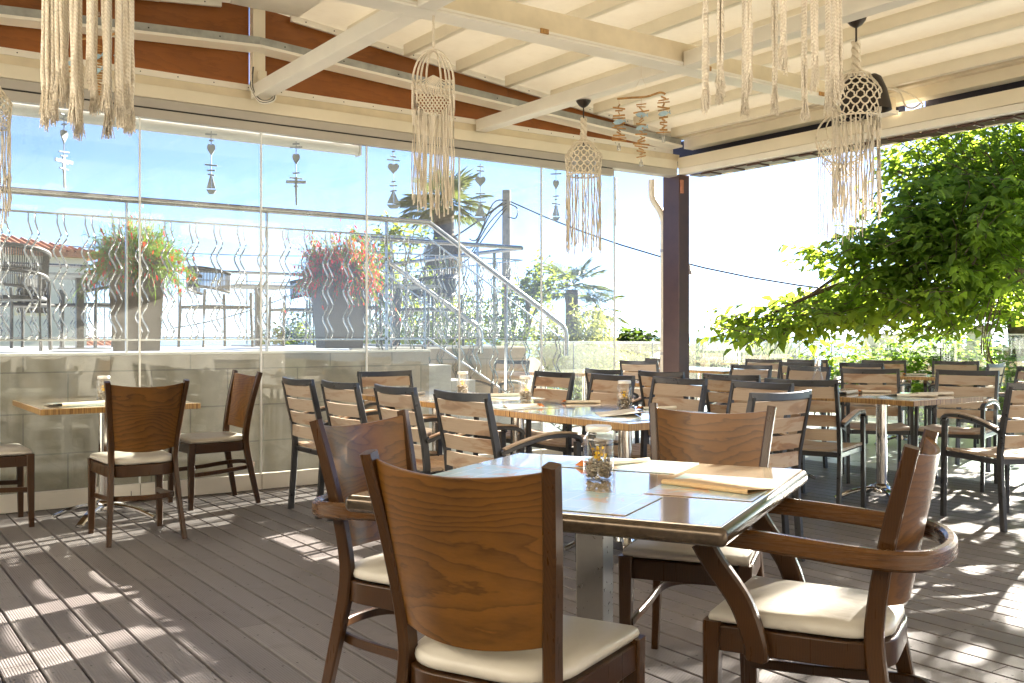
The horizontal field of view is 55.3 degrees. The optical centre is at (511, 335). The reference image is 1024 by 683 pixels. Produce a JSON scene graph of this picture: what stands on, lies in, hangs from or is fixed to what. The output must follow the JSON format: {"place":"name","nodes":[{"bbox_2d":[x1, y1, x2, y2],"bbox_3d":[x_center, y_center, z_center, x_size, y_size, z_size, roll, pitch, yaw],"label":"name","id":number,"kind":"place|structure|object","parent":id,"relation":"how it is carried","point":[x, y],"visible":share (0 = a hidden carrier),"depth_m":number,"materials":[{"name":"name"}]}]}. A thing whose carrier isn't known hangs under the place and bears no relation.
{"place":"outdoors","nodes":[
{"label":"outdoors","id":0,"kind":"place"},
{"bbox_2d":[0,344,375,353],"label":"raised terrace","id":1,"kind":"structure","parent":0,"point":[163,348],"depth_m":11.36,"materials":[{"name":"concrete"}]},
{"bbox_2d":[0,242,52,350],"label":"rope chair","id":2,"kind":"object","parent":1,"relation":"on","point":[46,257],"visible":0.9,"depth_m":8.34,"materials":[{"name":"metal"}]},
{"bbox_2d":[0,263,64,347],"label":"rope chair","id":3,"kind":"object","parent":1,"relation":"on","point":[22,305],"visible":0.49,"depth_m":10.70,"materials":[{"name":"metal"}]},
{"bbox_2d":[29,272,111,348],"bbox_3d":[-4.378,-0.235,9.890,0.800,0.740,0.800,0,0,-35],"label":"metal table","id":4,"kind":"object","parent":1,"relation":"on","point":[79,323],"visible":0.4,"depth_m":9.86,"materials":[{"name":"grey paint"}]},
{"bbox_2d":[59,269,112,346],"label":"rope chair","id":5,"kind":"object","parent":1,"relation":"on","point":[101,305],"visible":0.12,"depth_m":10.52,"materials":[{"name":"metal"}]},
{"bbox_2d":[107,257,165,350],"bbox_3d":[-3.286,-0.265,8.550,0.469,0.800,0.469,0,0,-21],"label":"tall planter","id":6,"kind":"object","parent":1,"relation":"on","point":[152,317],"visible":0.56,"depth_m":8.36,"materials":[{"name":"grey ceramic"}]},
{"bbox_2d":[66,202,201,307],"bbox_3d":[-3.274,-0.704,8.545,1.083,0.985,1.116,0,0,-42],"label":"firecracker plant","id":7,"kind":"object","parent":6,"relation":"in","point":[152,251],"visible":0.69,"depth_m":8.37,"materials":[{"name":"plant"}]},
{"bbox_2d":[1,262,303,344],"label":"railing","id":8,"kind":"object","parent":1,"relation":"on","point":[231,271],"visible":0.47,"depth_m":16.15,"materials":[{"name":"silver metal"}]},
{"bbox_2d":[177,266,253,346],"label":"rope chair","id":9,"kind":"object","parent":1,"relation":"on","point":[226,279],"visible":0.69,"depth_m":11.06,"materials":[{"name":"metal"}]},
{"bbox_2d":[217,284,300,346],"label":"metal table","id":10,"kind":"object","parent":1,"relation":"on","point":[256,309],"visible":0.59,"depth_m":11.97,"materials":[{"name":"grey paint"}]},
{"bbox_2d":[268,278,314,345],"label":"rope chair","id":11,"kind":"object","parent":1,"relation":"on","point":[292,282],"visible":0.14,"depth_m":12.63,"materials":[{"name":"metal"}]},
{"bbox_2d":[312,268,368,347],"bbox_3d":[-1.822,-0.275,10.300,0.499,0.820,0.499,0,0,-25],"label":"tall planter","id":12,"kind":"object","parent":1,"relation":"on","point":[340,306],"visible":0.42,"depth_m":10.11,"materials":[{"name":"grey ceramic"}]},
{"bbox_2d":[283,209,401,320],"bbox_3d":[-1.858,-0.726,10.317,1.159,1.167,1.179,0,0,-25],"label":"firecracker plant","id":13,"kind":"object","parent":12,"relation":"in","point":[335,262],"visible":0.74,"depth_m":10.09,"materials":[{"name":"plant"}]},
{"bbox_2d":[369,283,440,346],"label":"metal table","id":14,"kind":"object","parent":1,"relation":"on","point":[413,286],"visible":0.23,"depth_m":11.89,"materials":[{"name":"grey paint"}]},
{"bbox_2d":[400,274,464,345],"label":"rope chair","id":15,"kind":"object","parent":1,"relation":"on","point":[447,286],"visible":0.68,"depth_m":12.38,"materials":[{"name":"metal"}]},
{"bbox_2d":[0,459,1023,682],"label":"deck","id":16,"kind":"structure","parent":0,"point":[241,587],"depth_m":4.53,"materials":[{"name":"wood"}]},
{"bbox_2d":[0,443,34,526],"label":"bistro chair","id":17,"kind":"object","parent":16,"relation":"on","point":[19,457],"visible":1,"depth_m":6.16,"materials":[{"name":"brown wood"}]},
{"bbox_2d":[13,397,200,527],"bbox_3d":[-2.679,0.819,6.424,0.940,0.768,1.020,0,0,-35],"label":"pedestal table","id":18,"kind":"object","parent":16,"relation":"on","point":[38,406],"visible":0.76,"depth_m":6.39,"materials":[{"name":"laminate"}]},
{"bbox_2d":[87,379,189,547],"bbox_3d":[-2.255,0.737,5.877,0.479,0.954,0.556,0,0,-35],"label":"bistro chair","id":19,"kind":"object","parent":16,"relation":"on","point":[143,426],"visible":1,"depth_m":5.71,"materials":[{"name":"brown wood"}]},
{"bbox_2d":[168,370,262,510],"bbox_3d":[-2.142,0.737,7.077,0.556,0.954,0.479,0,0,-38],"label":"bistro chair","id":20,"kind":"object","parent":16,"relation":"on","point":[241,396],"visible":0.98,"depth_m":7.02,"materials":[{"name":"brown wood"}]},
{"bbox_2d":[0,88,614,513],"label":"glass wall","id":21,"kind":"structure","parent":16,"relation":"on","point":[78,496],"depth_m":7.66,"materials":[{"name":"glass"}]},
{"bbox_2d":[281,377,373,518],"bbox_3d":[-1.218,0.750,6.774,0.656,0.923,0.572,0,0,-35],"label":"slatted chair","id":22,"kind":"object","parent":16,"relation":"on","point":[312,409],"visible":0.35,"depth_m":6.63,"materials":[{"name":"wood"}]},
{"bbox_2d":[309,409,416,682],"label":"bistro armchair","id":23,"kind":"object","parent":16,"relation":"on","point":[363,581],"visible":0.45,"depth_m":3.04,"materials":[{"name":"brown wood"}]},
{"bbox_2d":[321,380,442,520],"bbox_3d":[-0.856,0.750,6.324,0.656,0.923,0.572,0,0,-36],"label":"slatted chair","id":24,"kind":"object","parent":16,"relation":"on","point":[343,392],"visible":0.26,"depth_m":6.14,"materials":[{"name":"wood"}]},
{"bbox_2d":[357,370,450,444],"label":"slatted chair","id":25,"kind":"object","parent":16,"relation":"on","point":[385,378],"visible":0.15,"depth_m":7.92,"materials":[{"name":"wood"}]},
{"bbox_2d":[362,390,477,471],"bbox_3d":[-0.546,0.819,7.115,0.860,0.768,1.000,0,0,-35],"label":"pedestal table","id":26,"kind":"object","parent":16,"relation":"on","point":[427,396],"visible":0.06,"depth_m":7.08,"materials":[{"name":"laminate"}]},
{"bbox_2d":[373,384,507,474],"bbox_3d":[-0.439,0.750,5.789,0.656,0.923,0.572,0,0,-34],"label":"slatted chair","id":27,"kind":"object","parent":16,"relation":"on","point":[406,398],"visible":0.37,"depth_m":5.52,"materials":[{"name":"wood"}]},
{"bbox_2d":[359,449,644,682],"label":"bistro chair","id":28,"kind":"object","parent":16,"relation":"on","point":[474,567],"visible":1,"depth_m":2.11,"materials":[{"name":"brown wood"}]},
{"bbox_2d":[433,389,582,561],"bbox_3d":[-0.035,0.750,5.219,0.656,0.923,0.572,0,0,-37],"label":"slatted chair","id":29,"kind":"object","parent":16,"relation":"on","point":[464,404],"visible":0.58,"depth_m":5.03,"materials":[{"name":"wood"}]},
{"bbox_2d":[0,0,1023,378],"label":"pergola","id":30,"kind":"object","parent":16,"relation":"on","point":[528,74],"visible":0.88,"depth_m":7.65,"materials":[{"name":"wood"}]},
{"bbox_2d":[0,86,12,227],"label":"macrame lamp","id":31,"kind":"object","parent":30,"relation":"hanging from","point":[6,205],"visible":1,"depth_m":5.93,"materials":[{"name":"beige fabric"}]},
{"bbox_2d":[39,0,135,140],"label":"macrame fringe","id":32,"kind":"object","parent":30,"relation":"hanging from","point":[59,18],"visible":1,"depth_m":2.40,"materials":[{"name":"fabric"}]},
{"bbox_2d":[0,101,361,156],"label":"awning roller","id":33,"kind":"object","parent":30,"relation":"hanging from","point":[24,110],"visible":0.72,"depth_m":7.64,"materials":[{"name":"white plastic"}]},
{"bbox_2d":[55,113,72,187],"bbox_3d":[-3.207,-1.323,6.994,0.017,0.534,0.160,0,0,20],"label":"garland","id":34,"kind":"object","parent":33,"relation":"hanging from","point":[64,136],"visible":0.96,"depth_m":6.99,"materials":[{"name":"grey paint"}]},
{"bbox_2d":[411,15,454,220],"bbox_3d":[-0.453,-1.245,5.614,0.251,1.182,0.039,0,0,0],"label":"macrame hanging","id":35,"kind":"object","parent":30,"relation":"hanging from","point":[423,118],"visible":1,"depth_m":5.61,"materials":[{"name":"fabric"}]},
{"bbox_2d":[565,99,602,254],"bbox_3d":[0.559,-1.237,7.641,0.295,1.198,0.295,0,0,-20],"label":"macrame lamp","id":36,"kind":"object","parent":30,"relation":"hanging from","point":[583,104],"visible":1,"depth_m":7.59,"materials":[{"name":"beige fabric"}]},
{"bbox_2d":[612,78,670,161],"bbox_3d":[0.869,-1.486,6.574,0.395,0.700,0.101,0,0,5],"label":"driftwood mobile","id":37,"kind":"object","parent":30,"relation":"hanging from","point":[640,114],"visible":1,"depth_m":6.57,"materials":[{"name":"wood"}]},
{"bbox_2d":[648,179,662,371],"bbox_3d":[1.562,-0.230,10.478,0.206,2.881,0.079,0,0,3],"label":"drain pipe","id":38,"kind":"object","parent":30,"relation":"attached to","point":[657,206],"visible":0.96,"depth_m":10.45,"materials":[{"name":"metal"}]},
{"bbox_2d":[701,0,845,122],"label":"macrame fringe","id":39,"kind":"object","parent":30,"relation":"hanging from","point":[834,77],"visible":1,"depth_m":2.71,"materials":[{"name":"fabric"}]},
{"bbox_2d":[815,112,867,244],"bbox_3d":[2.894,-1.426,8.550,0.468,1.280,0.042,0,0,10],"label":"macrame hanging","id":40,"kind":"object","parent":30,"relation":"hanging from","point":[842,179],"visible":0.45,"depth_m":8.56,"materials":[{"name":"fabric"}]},
{"bbox_2d":[831,17,891,223],"bbox_3d":[2.381,-1.475,6.706,0.389,1.401,0.360,0,0,-35],"label":"macrame lamp","id":41,"kind":"object","parent":30,"relation":"hanging from","point":[867,94],"visible":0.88,"depth_m":6.62,"materials":[{"name":"beige fabric"}]},
{"bbox_2d":[421,398,615,454],"bbox_3d":[0.041,0.819,6.287,0.860,0.768,1.015,0,0,-35],"label":"pedestal table","id":42,"kind":"object","parent":16,"relation":"on","point":[551,404],"visible":0.11,"depth_m":6.25,"materials":[{"name":"laminate"}]},
{"bbox_2d":[473,371,574,455],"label":"slatted chair","id":43,"kind":"object","parent":16,"relation":"on","point":[559,379],"visible":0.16,"depth_m":7.75,"materials":[{"name":"wood"}]},
{"bbox_2d":[345,453,806,621],"bbox_3d":[0.251,0.823,2.919,1.052,0.775,1.092,0,0,26],"label":"square table","id":44,"kind":"object","parent":16,"relation":"on","point":[711,522],"visible":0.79,"depth_m":2.70,"materials":[{"name":"laminate"}]},
{"bbox_2d":[432,464,541,477],"bbox_3d":[-0.090,0.433,3.041,0.280,0.001,0.420,0,0,26],"label":"place mat","id":45,"kind":"object","parent":44,"relation":"on","point":[477,470],"visible":0.47,"depth_m":3.10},
{"bbox_2d":[583,424,613,481],"bbox_3d":[0.260,0.353,2.940,0.092,0.164,0.092,0,0,-35],"label":"flower jar","id":46,"kind":"object","parent":44,"relation":"on","point":[604,469],"visible":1,"depth_m":2.92,"materials":[{"name":"clear glass"}]},
{"bbox_2d":[562,489,661,515],"bbox_3d":[0.150,0.433,2.578,0.420,0.001,0.300,0,0,26],"label":"place mat","id":47,"kind":"object","parent":44,"relation":"on","point":[601,502],"visible":0.53,"depth_m":2.54,"materials":[{"name":"paper"}]},
{"bbox_2d":[560,456,697,473],"bbox_3d":[0.382,0.433,3.277,0.420,0.001,0.290,0,0,26],"label":"place mat","id":48,"kind":"object","parent":44,"relation":"on","point":[659,466],"visible":0.77,"depth_m":3.25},
{"bbox_2d":[643,473,781,500],"bbox_3d":[0.585,0.433,2.806,0.300,0.001,0.420,0,0,26],"label":"place mat","id":49,"kind":"object","parent":44,"relation":"on","point":[666,489],"visible":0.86,"depth_m":2.74,"materials":[{"name":"paper"}]},
{"bbox_2d":[661,478,775,494],"bbox_3d":[0.588,0.425,2.795,0.280,0.014,0.157,0,0,44],"label":"kraft menu","id":50,"kind":"object","parent":49,"relation":"on","point":[720,486],"visible":1,"depth_m":2.76,"materials":[{"name":"paper"}]},
{"bbox_2d":[525,373,635,455],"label":"slatted chair","id":51,"kind":"object","parent":16,"relation":"on","point":[604,382],"visible":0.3,"depth_m":7.10,"materials":[{"name":"wood"}]},
{"bbox_2d":[510,405,718,550],"bbox_3d":[0.631,0.819,5.455,0.860,0.768,1.015,0,0,-35],"label":"pedestal table","id":52,"kind":"object","parent":16,"relation":"on","point":[565,415],"visible":0.26,"depth_m":5.42,"materials":[{"name":"laminate"}]},
{"bbox_2d":[585,368,648,443],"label":"slatted chair","id":53,"kind":"object","parent":16,"relation":"on","point":[636,401],"visible":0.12,"depth_m":8.46,"materials":[{"name":"metal"}]},
{"bbox_2d":[588,376,707,459],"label":"slatted chair","id":54,"kind":"object","parent":16,"relation":"on","point":[679,387],"visible":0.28,"depth_m":6.58,"materials":[{"name":"wood"}]},
{"bbox_2d":[638,370,713,406],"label":"slatted chair","id":55,"kind":"object","parent":16,"relation":"on","point":[645,378],"visible":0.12,"depth_m":7.96,"materials":[{"name":"wood"}]},
{"bbox_2d":[618,403,775,682],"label":"bistro chair","id":56,"kind":"object","parent":16,"relation":"on","point":[739,439],"visible":0.53,"depth_m":3.63,"materials":[{"name":"brown wood"}]},
{"bbox_2d":[691,364,771,411],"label":"slatted chair","id":57,"kind":"object","parent":16,"relation":"on","point":[763,371],"visible":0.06,"depth_m":9.62,"materials":[{"name":"wood"}]},
{"bbox_2d":[703,373,804,492],"bbox_3d":[1.840,0.750,7.472,0.656,0.923,0.572,0,0,-43],"label":"slatted chair","id":58,"kind":"object","parent":16,"relation":"on","point":[718,382],"visible":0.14,"depth_m":7.35,"materials":[{"name":"wood"}]},
{"bbox_2d":[726,380,794,534],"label":"slatted chair","id":59,"kind":"object","parent":16,"relation":"on","point":[742,391],"visible":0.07,"depth_m":6.15,"materials":[{"name":"wood"}]},
{"bbox_2d":[746,389,811,561],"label":"slatted chair","id":60,"kind":"object","parent":16,"relation":"on","point":[791,403],"visible":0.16,"depth_m":5.11,"materials":[{"name":"wood"}]},
{"bbox_2d":[786,365,830,467],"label":"slatted chair","id":61,"kind":"object","parent":16,"relation":"on","point":[805,372],"visible":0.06,"depth_m":9.13,"materials":[{"name":"wood"}]},
{"bbox_2d":[764,378,865,507],"bbox_3d":[2.079,0.750,6.717,0.572,0.923,0.656,0,0,35],"label":"slatted chair","id":62,"kind":"object","parent":16,"relation":"on","point":[839,450],"visible":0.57,"depth_m":6.45,"materials":[{"name":"wood"}]},
{"bbox_2d":[692,429,957,682],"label":"bistro armchair","id":63,"kind":"object","parent":16,"relation":"on","point":[791,615],"visible":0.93,"depth_m":2.47,"materials":[{"name":"brown wood"}]},
{"bbox_2d":[840,368,913,483],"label":"slatted chair","id":64,"kind":"object","parent":16,"relation":"on","point":[899,428],"visible":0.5,"depth_m":8.45,"materials":[{"name":"wood"}]},
{"bbox_2d":[812,390,983,498],"bbox_3d":[2.700,0.819,7.136,0.860,0.768,1.060,0,0,-35],"label":"pedestal table","id":65,"kind":"object","parent":16,"relation":"on","point":[881,485],"visible":0.63,"depth_m":7.10,"materials":[{"name":"metal"}]},
{"bbox_2d":[914,369,999,492],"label":"slatted chair","id":66,"kind":"object","parent":16,"relation":"on","point":[967,377],"visible":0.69,"depth_m":8.04,"materials":[{"name":"wood"}]},
{"bbox_2d":[940,382,1023,531],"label":"slatted chair","id":67,"kind":"object","parent":16,"relation":"on","point":[1007,451],"visible":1,"depth_m":6.07,"materials":[{"name":"metal"}]},
{"bbox_2d":[0,7,1023,336],"label":"sky","id":68,"kind":"structure","parent":0,"point":[739,222],"materials":[{"name":"white"}]},
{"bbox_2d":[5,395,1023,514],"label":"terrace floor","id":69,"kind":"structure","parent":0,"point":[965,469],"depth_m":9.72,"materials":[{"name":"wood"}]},
{"bbox_2d":[0,349,430,494],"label":"stone wall","id":70,"kind":"structure","parent":69,"relation":"on","point":[62,448],"depth_m":7.95,"materials":[{"name":"stone"}]},
{"bbox_2d":[0,186,429,351],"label":"railing","id":71,"kind":"object","parent":70,"relation":"on","point":[126,200],"visible":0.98,"depth_m":8.05,"materials":[{"name":"silver metal"}]},
{"bbox_2d":[298,343,526,392],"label":"stone wall","id":72,"kind":"structure","parent":69,"relation":"on","point":[517,353],"depth_m":11.61,"materials":[{"name":"stone"}]},
{"bbox_2d":[308,246,522,345],"bbox_3d":[-1.740,-0.473,14.660,0.054,1.257,6.470,0,0,-35],"label":"railing","id":73,"kind":"object","parent":72,"relation":"on","point":[493,252],"visible":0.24,"depth_m":13.12,"materials":[{"name":"silver metal"}]},
{"bbox_2d":[357,235,521,346],"bbox_3d":[-0.836,-0.473,11.335,2.310,1.257,0.054,0,0,-35],"label":"railing","id":74,"kind":"object","parent":72,"relation":"on","point":[448,243],"visible":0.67,"depth_m":11.39,"materials":[{"name":"silver metal"}]},
{"bbox_2d":[429,364,542,454],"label":"staircase","id":75,"kind":"structure","parent":69,"relation":"on","point":[440,378],"depth_m":9.51,"materials":[{"name":"concrete"}]},
{"bbox_2d":[352,235,482,378],"bbox_3d":[-1.050,-0.031,11.122,1.721,2.135,0.054,0,0,-35],"label":"railing","id":76,"kind":"object","parent":75,"relation":"on","point":[424,288],"visible":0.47,"depth_m":11.14,"materials":[{"name":"silver metal"}]},
{"bbox_2d":[427,221,567,430],"bbox_3d":[-0.113,-0.031,9.800,1.721,2.135,0.054,0,0,-35],"label":"railing","id":77,"kind":"object","parent":75,"relation":"on","point":[488,268],"visible":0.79,"depth_m":9.77,"materials":[{"name":"silver metal"}]},
{"bbox_2d":[470,360,529,419],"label":"slatted chair","id":78,"kind":"object","parent":69,"relation":"on","point":[514,375],"visible":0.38,"depth_m":11.39,"materials":[{"name":"wood"}]},
{"bbox_2d":[523,368,637,435],"bbox_3d":[0.902,0.819,12.040,0.800,0.768,1.600,0,0,35],"label":"pedestal table","id":79,"kind":"object","parent":69,"relation":"on","point":[579,372],"visible":0.38,"depth_m":12.01,"materials":[{"name":"laminate"}]},
{"bbox_2d":[619,360,658,406],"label":"slatted chair","id":80,"kind":"object","parent":69,"relation":"on","point":[625,365],"visible":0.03,"depth_m":11.25,"materials":[{"name":"wood"}]},
{"bbox_2d":[839,362,910,444],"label":"slatted chair","id":81,"kind":"object","parent":69,"relation":"on","point":[861,366],"visible":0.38,"depth_m":10.45,"materials":[{"name":"metal"}]},
{"bbox_2d":[859,360,911,424],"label":"slatted chair","id":82,"kind":"object","parent":69,"relation":"on","point":[896,364],"visible":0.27,"depth_m":11.43,"materials":[{"name":"wood"}]},
{"bbox_2d":[874,374,940,445],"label":"pedestal table","id":83,"kind":"object","parent":69,"relation":"on","point":[903,378],"visible":0.24,"depth_m":10.64,"materials":[{"name":"laminate"}]},
{"bbox_2d":[923,360,979,447],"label":"slatted chair","id":84,"kind":"object","parent":69,"relation":"on","point":[960,365],"visible":0.31,"depth_m":11.02,"materials":[{"name":"wood"}]},
{"bbox_2d":[927,362,1005,444],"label":"slatted chair","id":85,"kind":"object","parent":69,"relation":"on","point":[1000,367],"visible":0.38,"depth_m":10.28,"materials":[{"name":"metal"}]},
{"bbox_2d":[955,366,1023,472],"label":"slatted chair","id":86,"kind":"object","parent":69,"relation":"on","point":[1019,374],"visible":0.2,"depth_m":9.08,"materials":[{"name":"metal"}]},
{"bbox_2d":[99,336,1007,389],"bbox_3d":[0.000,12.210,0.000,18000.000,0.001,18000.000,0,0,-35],"label":"sea","id":87,"kind":"structure","parent":0,"point":[243,342],"depth_m":1457.35,"materials":[{"name":"blue liquid"}]},
{"bbox_3d":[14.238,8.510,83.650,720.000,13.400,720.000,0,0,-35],"label":"hillside ground","id":88,"kind":"structure","parent":0,"visible":0},
{"bbox_2d":[0,234,97,345],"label":"house","id":89,"kind":"structure","parent":88,"relation":"on","point":[71,255],"depth_m":26.45,"materials":[{"name":"beige metal"}]},
{"bbox_2d":[14,274,50,315],"bbox_3d":[-12.818,-1.078,26.122,0.900,1.100,0.035,0,0,-41],"label":"window","id":90,"kind":"structure","parent":89,"relation":"in","point":[28,313],"depth_m":26.04,"materials":[{"name":"white glass"}]},
{"bbox_2d":[243,312,314,344],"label":"leafy tree","id":91,"kind":"object","parent":88,"relation":"on","point":[298,326],"visible":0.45,"depth_m":19.86,"materials":[{"name":"green plant"}]},
{"bbox_2d":[347,211,445,318],"bbox_3d":[-2.418,-0.019,19.590,2.454,4.859,1.766,0,0,8],"label":"leafy tree","id":92,"kind":"object","parent":88,"relation":"on","point":[393,230],"visible":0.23,"depth_m":19.38,"materials":[{"name":"green plant"}]},
{"bbox_2d":[363,290,513,344],"bbox_3d":[-1.672,0.780,18.457,2.952,3.260,2.507,0,0,-35],"label":"leafy tree","id":93,"kind":"object","parent":88,"relation":"on","point":[416,334],"visible":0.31,"depth_m":18.19,"materials":[{"name":"green plant"}]},
{"bbox_2d":[395,167,496,344],"bbox_3d":[-1.701,-0.446,24.021,2.634,7.326,2.609,0,0,-35],"label":"palm tree","id":94,"kind":"object","parent":88,"relation":"on","point":[445,223],"visible":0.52,"depth_m":23.79,"materials":[{"name":"green plant"}]},
{"bbox_2d":[456,190,517,319],"bbox_3d":[-0.507,0.046,21.023,1.343,6.328,0.350,0,0,12],"label":"utility pole","id":95,"kind":"object","parent":88,"relation":"on","point":[506,216],"visible":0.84,"depth_m":20.94,"materials":[{"name":"grey metal"}]},
{"bbox_2d":[510,201,833,289],"bbox_3d":[2.909,-1.821,19.002,7.145,2.144,0.029,0,0,34],"label":"overhead cable","id":96,"kind":"object","parent":95,"relation":"attached to","point":[689,263],"visible":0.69,"depth_m":18.57,"materials":[{"name":"black rubber"}]},
{"bbox_2d":[466,249,576,349],"bbox_3d":[0.216,0.397,18.414,2.006,4.028,1.471,0,0,12],"label":"leafy tree","id":97,"kind":"object","parent":88,"relation":"on","point":[532,290],"visible":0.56,"depth_m":18.39,"materials":[{"name":"green plant"}]},
{"bbox_2d":[538,256,611,394],"bbox_3d":[1.606,1.011,26.928,2.368,6.409,1.972,0,0,-35],"label":"palm tree","id":98,"kind":"object","parent":88,"relation":"on","point":[569,294],"visible":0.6,"depth_m":26.86,"materials":[{"name":"green plant"}]},
{"bbox_2d":[526,298,626,399],"bbox_3d":[1.094,1.029,16.754,1.838,3.381,1.887,0,0,-7],"label":"pepper tree","id":99,"kind":"object","parent":88,"relation":"on","point":[588,355],"visible":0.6,"depth_m":16.69,"materials":[{"name":"green plant"}]},
{"bbox_2d":[569,282,628,349],"bbox_3d":[2.284,1.380,25.955,1.494,5.670,1.778,0,0,-18],"label":"palm tree","id":100,"kind":"object","parent":88,"relation":"on","point":[589,297],"visible":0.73,"depth_m":26.12,"materials":[{"name":"green plant"}]},
{"bbox_2d":[615,324,659,388],"bbox_3d":[3.119,1.062,23.981,1.662,2.696,1.667,0,0,-35],"label":"leafy tree","id":101,"kind":"object","parent":88,"relation":"on","point":[634,335],"visible":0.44,"depth_m":23.73,"materials":[{"name":"plant"}]},
{"bbox_2d":[649,331,815,403],"bbox_3d":[7.018,1.788,35.135,8.824,3.902,20.432,0,0,10],"label":"reed bed","id":102,"kind":"object","parent":88,"relation":"on","point":[709,355],"visible":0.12,"depth_m":26.66,"materials":[{"name":"green plant"}]},
{"bbox_2d":[782,335,897,420],"bbox_3d":[4.601,0.981,13.431,1.326,2.073,1.679,0,0,-35],"label":"shrub","id":103,"kind":"object","parent":88,"relation":"on","point":[850,358],"visible":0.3,"depth_m":13.42,"materials":[{"name":"green plant"}]},
{"bbox_2d":[696,121,1023,418],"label":"mulberry tree","id":104,"kind":"object","parent":88,"relation":"on","point":[963,241],"visible":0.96,"depth_m":10.81,"materials":[{"name":"green plant"}]},
{"bbox_2d":[858,321,1007,420],"bbox_3d":[5.528,0.878,12.843,2.189,2.278,1.446,0,0,0],"label":"shrub","id":105,"kind":"object","parent":88,"relation":"on","point":[921,358],"visible":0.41,"depth_m":12.60,"materials":[{"name":"green plant"}]},
{"bbox_2d":[883,346,1009,425],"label":"garden wall","id":106,"kind":"structure","parent":88,"relation":"on","point":[952,421],"depth_m":15.21,"materials":[{"name":"stone"}]},
{"bbox_2d":[950,337,1023,427],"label":"shrub","id":107,"kind":"object","parent":88,"relation":"on","point":[1008,378],"visible":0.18,"depth_m":12.22,"materials":[{"name":"green plant"}]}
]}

